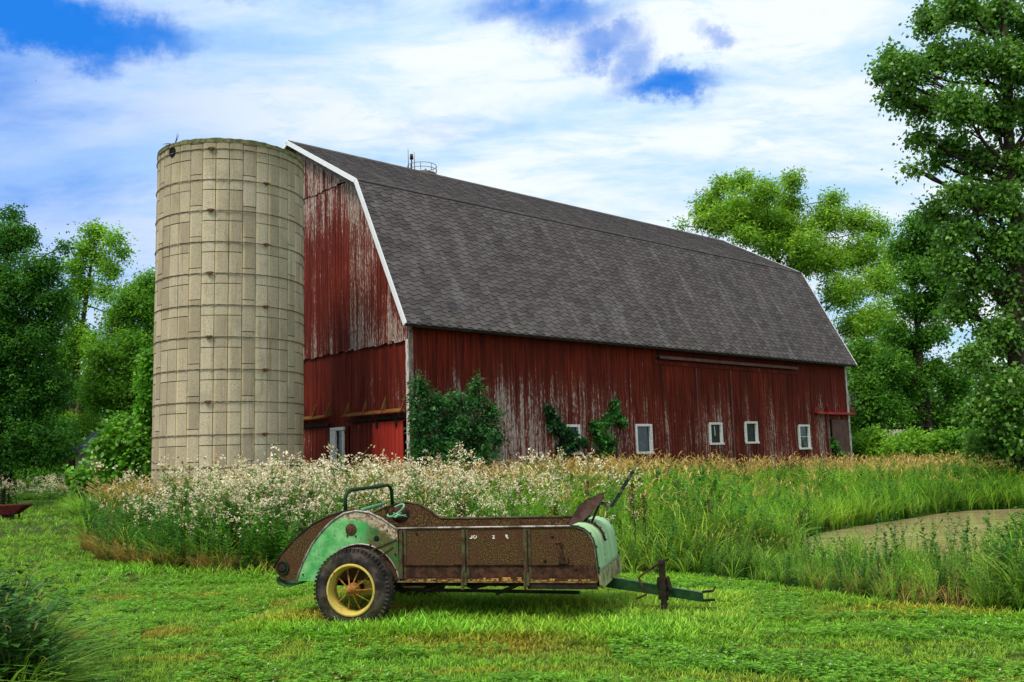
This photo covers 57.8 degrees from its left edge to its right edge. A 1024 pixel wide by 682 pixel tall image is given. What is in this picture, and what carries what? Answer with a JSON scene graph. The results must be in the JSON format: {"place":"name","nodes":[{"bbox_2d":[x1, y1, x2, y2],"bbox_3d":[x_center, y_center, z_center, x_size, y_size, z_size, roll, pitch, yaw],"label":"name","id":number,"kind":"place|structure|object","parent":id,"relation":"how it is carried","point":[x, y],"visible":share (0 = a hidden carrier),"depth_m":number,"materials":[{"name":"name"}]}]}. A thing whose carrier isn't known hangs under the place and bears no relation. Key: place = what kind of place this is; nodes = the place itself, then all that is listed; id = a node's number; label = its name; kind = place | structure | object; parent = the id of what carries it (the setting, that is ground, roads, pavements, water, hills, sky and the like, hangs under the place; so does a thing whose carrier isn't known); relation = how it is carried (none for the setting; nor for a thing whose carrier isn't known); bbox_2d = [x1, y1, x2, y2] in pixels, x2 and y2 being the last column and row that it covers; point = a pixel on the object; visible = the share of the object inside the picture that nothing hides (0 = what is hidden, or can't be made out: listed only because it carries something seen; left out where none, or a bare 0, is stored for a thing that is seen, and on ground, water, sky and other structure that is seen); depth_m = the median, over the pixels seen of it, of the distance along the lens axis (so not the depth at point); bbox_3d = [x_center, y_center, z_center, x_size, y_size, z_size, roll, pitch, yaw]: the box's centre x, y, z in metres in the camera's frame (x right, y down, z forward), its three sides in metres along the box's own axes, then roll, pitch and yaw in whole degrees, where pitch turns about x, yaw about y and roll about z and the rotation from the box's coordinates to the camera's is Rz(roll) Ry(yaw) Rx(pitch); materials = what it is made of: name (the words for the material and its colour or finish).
{"place":"outdoors","nodes":[
{"label":"outdoors","id":0,"kind":"place"},
{"bbox_2d":[0,480,1023,681],"bbox_3d":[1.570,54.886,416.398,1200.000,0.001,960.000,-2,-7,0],"label":"ground","id":1,"kind":"structure","parent":0,"point":[130,576],"depth_m":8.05,"materials":[{"name":"green plant"}]},
{"bbox_2d":[0,504,32,519],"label":"wheelbarrow","id":2,"kind":"object","parent":1,"relation":"on","point":[8,511],"visible":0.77,"depth_m":32.32,"materials":[{"name":"metal"}]},
{"bbox_2d":[13,462,65,489],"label":"understory shrub","id":3,"kind":"object","parent":1,"relation":"on","point":[58,474],"visible":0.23,"depth_m":56.45,"materials":[{"name":"green plant"}]},
{"bbox_2d":[0,199,86,504],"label":"maple tree","id":4,"kind":"object","parent":1,"relation":"on","point":[30,432],"visible":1,"depth_m":45.34,"materials":[{"name":"green plant"}]},
{"bbox_2d":[2,360,112,491],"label":"distant wood","id":5,"kind":"object","parent":1,"relation":"on","point":[64,416],"visible":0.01,"depth_m":79.50,"materials":[{"name":"green plant"}]},
{"bbox_2d":[16,407,114,501],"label":"understory shrub","id":6,"kind":"object","parent":1,"relation":"on","point":[88,425],"visible":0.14,"depth_m":51.16,"materials":[{"name":"green plant"}]},
{"bbox_2d":[0,560,166,681],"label":"foreground tall grass","id":7,"kind":"structure","parent":1,"relation":"on","point":[30,648],"depth_m":6.57,"materials":[{"name":"green plant"}]},
{"bbox_2d":[68,431,110,495],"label":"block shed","id":8,"kind":"structure","parent":1,"relation":"on","point":[78,451],"depth_m":45.68,"materials":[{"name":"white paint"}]},
{"bbox_2d":[48,217,139,494],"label":"locust tree","id":9,"kind":"object","parent":1,"relation":"on","point":[109,269],"visible":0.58,"depth_m":54.49,"materials":[{"name":"green plant"}]},
{"bbox_2d":[62,405,151,499],"bbox_3d":[-10.101,3.277,24.425,3.650,3.511,1.968,-2,-7,0],"label":"vine thicket","id":10,"kind":"object","parent":1,"relation":"on","point":[122,443],"visible":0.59,"depth_m":24.10,"materials":[{"name":"green plant"}]},
{"bbox_2d":[68,265,154,489],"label":"walnut tree","id":11,"kind":"object","parent":1,"relation":"on","point":[129,331],"visible":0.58,"depth_m":51.38,"materials":[{"name":"green plant"}]},
{"bbox_2d":[132,347,153,501],"bbox_3d":[-9.496,2.553,24.103,0.780,4.824,0.876,2,-8,-23],"label":"vine thicket","id":12,"kind":"object","parent":1,"relation":"on","point":[143,413],"visible":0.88,"depth_m":24.15,"materials":[{"name":"green plant"}]},
{"bbox_2d":[150,137,304,503],"bbox_3d":[-7.155,0.038,23.559,3.683,9.512,3.724,-2,-7,0],"label":"silo","id":13,"kind":"object","parent":1,"relation":"on","point":[228,375],"visible":0.84,"depth_m":22.20,"materials":[{"name":"concrete"}]},
{"bbox_2d":[83,441,643,569],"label":"white wildflowers","id":14,"kind":"object","parent":1,"relation":"on","point":[301,480],"visible":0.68,"depth_m":16.55,"materials":[{"name":"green plant"}]},
{"bbox_2d":[407,154,436,173],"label":"antenna tower","id":15,"kind":"structure","parent":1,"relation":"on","point":[414,162],"depth_m":63.53,"materials":[{"name":"metal"}]},
{"bbox_2d":[401,369,510,469],"bbox_3d":[-1.404,2.716,24.180,1.481,4.077,3.406,-8,-10,41],"label":"elder shrub","id":16,"kind":"object","parent":1,"relation":"on","point":[422,423],"visible":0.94,"depth_m":23.96,"materials":[{"name":"green plant"}]},
{"bbox_2d":[455,504,466,516],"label":"dock plant","id":17,"kind":"object","parent":1,"relation":"on","point":[460,508],"visible":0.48,"depth_m":14.38,"materials":[{"name":"green plant"}]},
{"bbox_2d":[273,469,715,623],"bbox_3d":[-0.139,2.145,9.823,4.458,1.502,2.120,-3,-7,13],"label":"manure spreader","id":18,"kind":"object","parent":1,"relation":"on","point":[382,555],"visible":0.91,"depth_m":9.21,"materials":[{"name":"metal"}]},
{"bbox_2d":[0,560,1023,681],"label":"clover","id":19,"kind":"object","parent":1,"relation":"on","point":[776,665],"depth_m":7.91,"materials":[{"name":"green plant"}]},
{"bbox_2d":[0,453,1023,516],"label":"rough grass","id":20,"kind":"structure","parent":1,"relation":"on","point":[20,495],"depth_m":33.19,"materials":[{"name":"plant"}]},
{"bbox_2d":[45,453,1023,614],"bbox_3d":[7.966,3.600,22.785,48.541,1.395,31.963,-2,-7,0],"label":"tall grass","id":21,"kind":"structure","parent":1,"relation":"on","point":[868,518],"depth_m":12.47,"materials":[{"name":"green plant"}]},
{"bbox_2d":[69,447,1021,559],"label":"golden seed grass","id":22,"kind":"structure","parent":1,"relation":"on","point":[620,468],"depth_m":22.20,"materials":[{"name":"beige plant"}]},
{"bbox_2d":[550,506,558,515],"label":"dock plant","id":23,"kind":"object","parent":1,"relation":"on","point":[554,509],"visible":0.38,"depth_m":14.17,"materials":[{"name":"green plant"}]},
{"bbox_2d":[580,480,592,500],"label":"dock plant","id":24,"kind":"object","parent":1,"relation":"on","point":[588,490],"visible":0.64,"depth_m":15.30,"materials":[{"name":"green plant"}]},
{"bbox_2d":[636,495,648,549],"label":"dock plant","id":25,"kind":"object","parent":1,"relation":"on","point":[644,501],"visible":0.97,"depth_m":13.68,"materials":[{"name":"green plant"}]},
{"bbox_2d":[702,499,713,530],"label":"dock plant","id":26,"kind":"object","parent":1,"relation":"on","point":[708,509],"visible":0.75,"depth_m":14.37,"materials":[{"name":"green plant"}]},
{"bbox_2d":[667,165,912,374],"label":"walnut tree","id":27,"kind":"object","parent":1,"relation":"on","point":[757,220],"visible":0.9,"depth_m":55.81,"materials":[{"name":"green plant"}]},
{"bbox_2d":[851,420,896,468],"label":"hedge shrub","id":28,"kind":"object","parent":1,"relation":"on","point":[866,442],"visible":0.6,"depth_m":40.38,"materials":[{"name":"green plant"}]},
{"bbox_2d":[877,422,934,469],"bbox_3d":[16.889,4.789,39.343,2.895,2.746,2.481,-2,-7,0],"label":"hedge shrub","id":29,"kind":"object","parent":1,"relation":"on","point":[905,443],"visible":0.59,"depth_m":38.90,"materials":[{"name":"green plant"}]},
{"bbox_2d":[845,207,981,438],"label":"ash tree","id":30,"kind":"object","parent":1,"relation":"on","point":[902,386],"visible":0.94,"depth_m":43.70,"materials":[{"name":"green plant"}]},
{"bbox_2d":[848,357,1007,432],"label":"distant wood","id":31,"kind":"object","parent":1,"relation":"on","point":[993,373],"visible":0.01,"depth_m":74.64,"materials":[{"name":"green plant"}]},
{"bbox_2d":[860,0,1023,479],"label":"cottonwood tree","id":32,"kind":"object","parent":1,"relation":"on","point":[999,195],"visible":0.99,"depth_m":27.32,"materials":[{"name":"green plant"}]},
{"bbox_2d":[915,424,972,469],"bbox_3d":[17.992,4.635,37.806,2.832,2.628,2.417,-2,-7,0],"label":"hedge shrub","id":33,"kind":"object","parent":1,"relation":"on","point":[939,442],"visible":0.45,"depth_m":37.48,"materials":[{"name":"green plant"}]},
{"bbox_2d":[957,432,1009,465],"bbox_3d":[19.036,4.367,36.138,3.159,2.710,2.611,2,-8,-25],"label":"hedge shrub","id":34,"kind":"object","parent":1,"relation":"on","point":[977,454],"visible":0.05,"depth_m":36.16,"materials":[{"name":"green plant"}]},
{"bbox_2d":[0,0,1023,396],"label":"sky","id":35,"kind":"structure","parent":0,"point":[628,109],"materials":[{"name":"blue"}]},
{"bbox_2d":[54,527,1004,609],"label":"dry grass","id":36,"kind":"structure","parent":0,"point":[90,546],"depth_m":14.37,"materials":[{"name":"green plant"}]},
{"bbox_2d":[282,140,856,483],"label":"barn","id":37,"kind":"structure","parent":0,"point":[675,342],"depth_m":28.74,"materials":[{"name":"red wood"}]},
{"bbox_2d":[304,427,329,476],"bbox_3d":[-5.732,3.869,27.278,0.036,2.620,1.433,5,-10,-42],"label":"door","id":38,"kind":"structure","parent":37,"relation":"in","point":[315,439],"depth_m":27.37,"materials":[{"name":"red wood"}]},
{"bbox_2d":[330,427,344,482],"bbox_3d":[-4.942,3.789,26.360,0.085,2.660,0.740,5,-10,-42],"label":"window","id":39,"kind":"structure","parent":37,"relation":"in","point":[337,435],"depth_m":26.49,"materials":[{"name":"white paint"}]},
{"bbox_2d":[350,424,372,470],"bbox_3d":[-4.108,3.604,25.493,0.034,2.600,1.176,5,-10,-42],"label":"door","id":40,"kind":"structure","parent":37,"relation":"in","point":[361,436],"depth_m":25.61,"materials":[{"name":"red wood"}]},
{"bbox_2d":[372,417,403,470],"bbox_3d":[-3.282,3.390,24.483,0.076,2.720,1.403,5,-10,-42],"label":"door","id":41,"kind":"structure","parent":37,"relation":"in","point":[389,436],"depth_m":24.52,"materials":[{"name":"wood"}]},
{"bbox_2d":[542,402,595,478],"bbox_3d":[1.657,3.446,27.479,1.896,3.264,0.738,4,-9,-39],"label":"wall vine","id":42,"kind":"object","parent":37,"relation":"attached to","point":[556,427],"depth_m":27.31,"materials":[{"name":"green plant"}]},
{"bbox_2d":[567,424,582,454],"bbox_3d":[1.790,2.956,27.820,0.780,0.900,0.120,5,-10,-42],"label":"window","id":43,"kind":"structure","parent":37,"relation":"in","point":[574,427],"depth_m":27.96,"materials":[{"name":"white paint"}]},
{"bbox_2d":[587,396,628,463],"bbox_3d":[3.012,3.442,28.708,1.754,3.504,0.778,4,-9,-38],"label":"wall vine","id":44,"kind":"object","parent":37,"relation":"attached to","point":[601,438],"depth_m":28.60,"materials":[{"name":"green plant"}]},
{"bbox_2d":[635,424,654,453],"bbox_3d":[4.279,3.171,30.053,0.860,0.960,0.120,5,-10,-42],"label":"window","id":45,"kind":"structure","parent":37,"relation":"in","point":[643,435],"depth_m":30.11,"materials":[{"name":"white paint"}]},
{"bbox_2d":[708,422,724,444],"bbox_3d":[7.187,3.263,32.685,0.800,0.780,0.120,5,-10,-42],"label":"window","id":46,"kind":"structure","parent":37,"relation":"in","point":[715,430],"depth_m":32.71,"materials":[{"name":"white paint"}]},
{"bbox_2d":[744,421,759,443],"bbox_3d":[8.817,3.369,34.152,0.830,0.810,0.120,5,-10,-42],"label":"window","id":47,"kind":"structure","parent":37,"relation":"in","point":[751,436],"depth_m":34.18,"materials":[{"name":"white paint"}]},
{"bbox_2d":[797,425,811,449],"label":"window","id":48,"kind":"structure","parent":37,"relation":"in","point":[804,438],"depth_m":36.59,"materials":[{"name":"white paint"}]},
{"bbox_2d":[830,436,847,468],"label":"wall vine","id":49,"kind":"object","parent":37,"relation":"attached to","point":[835,447],"depth_m":37.79,"materials":[{"name":"green plant"}]},
{"bbox_2d":[831,419,850,470],"bbox_3d":[13.673,4.641,38.391,1.413,2.770,0.035,5,-10,-42],"label":"door","id":50,"kind":"structure","parent":37,"relation":"in","point":[840,428],"depth_m":38.49,"materials":[{"name":"red wood"}]},
{"bbox_2d":[625,483,639,550],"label":"dock plant","id":51,"kind":"object","parent":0,"point":[634,501],"visible":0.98,"depth_m":13.40,"materials":[{"name":"green plant"}]},
{"bbox_2d":[848,392,906,447],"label":"house","id":52,"kind":"structure","parent":0,"point":[882,429],"depth_m":66.28,"materials":[{"name":"beige"}]},
{"bbox_2d":[794,508,1023,561],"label":"water","id":53,"kind":"structure","parent":0,"point":[976,519],"depth_m":18.26,"materials":[{"name":"green liquid"}]}
]}

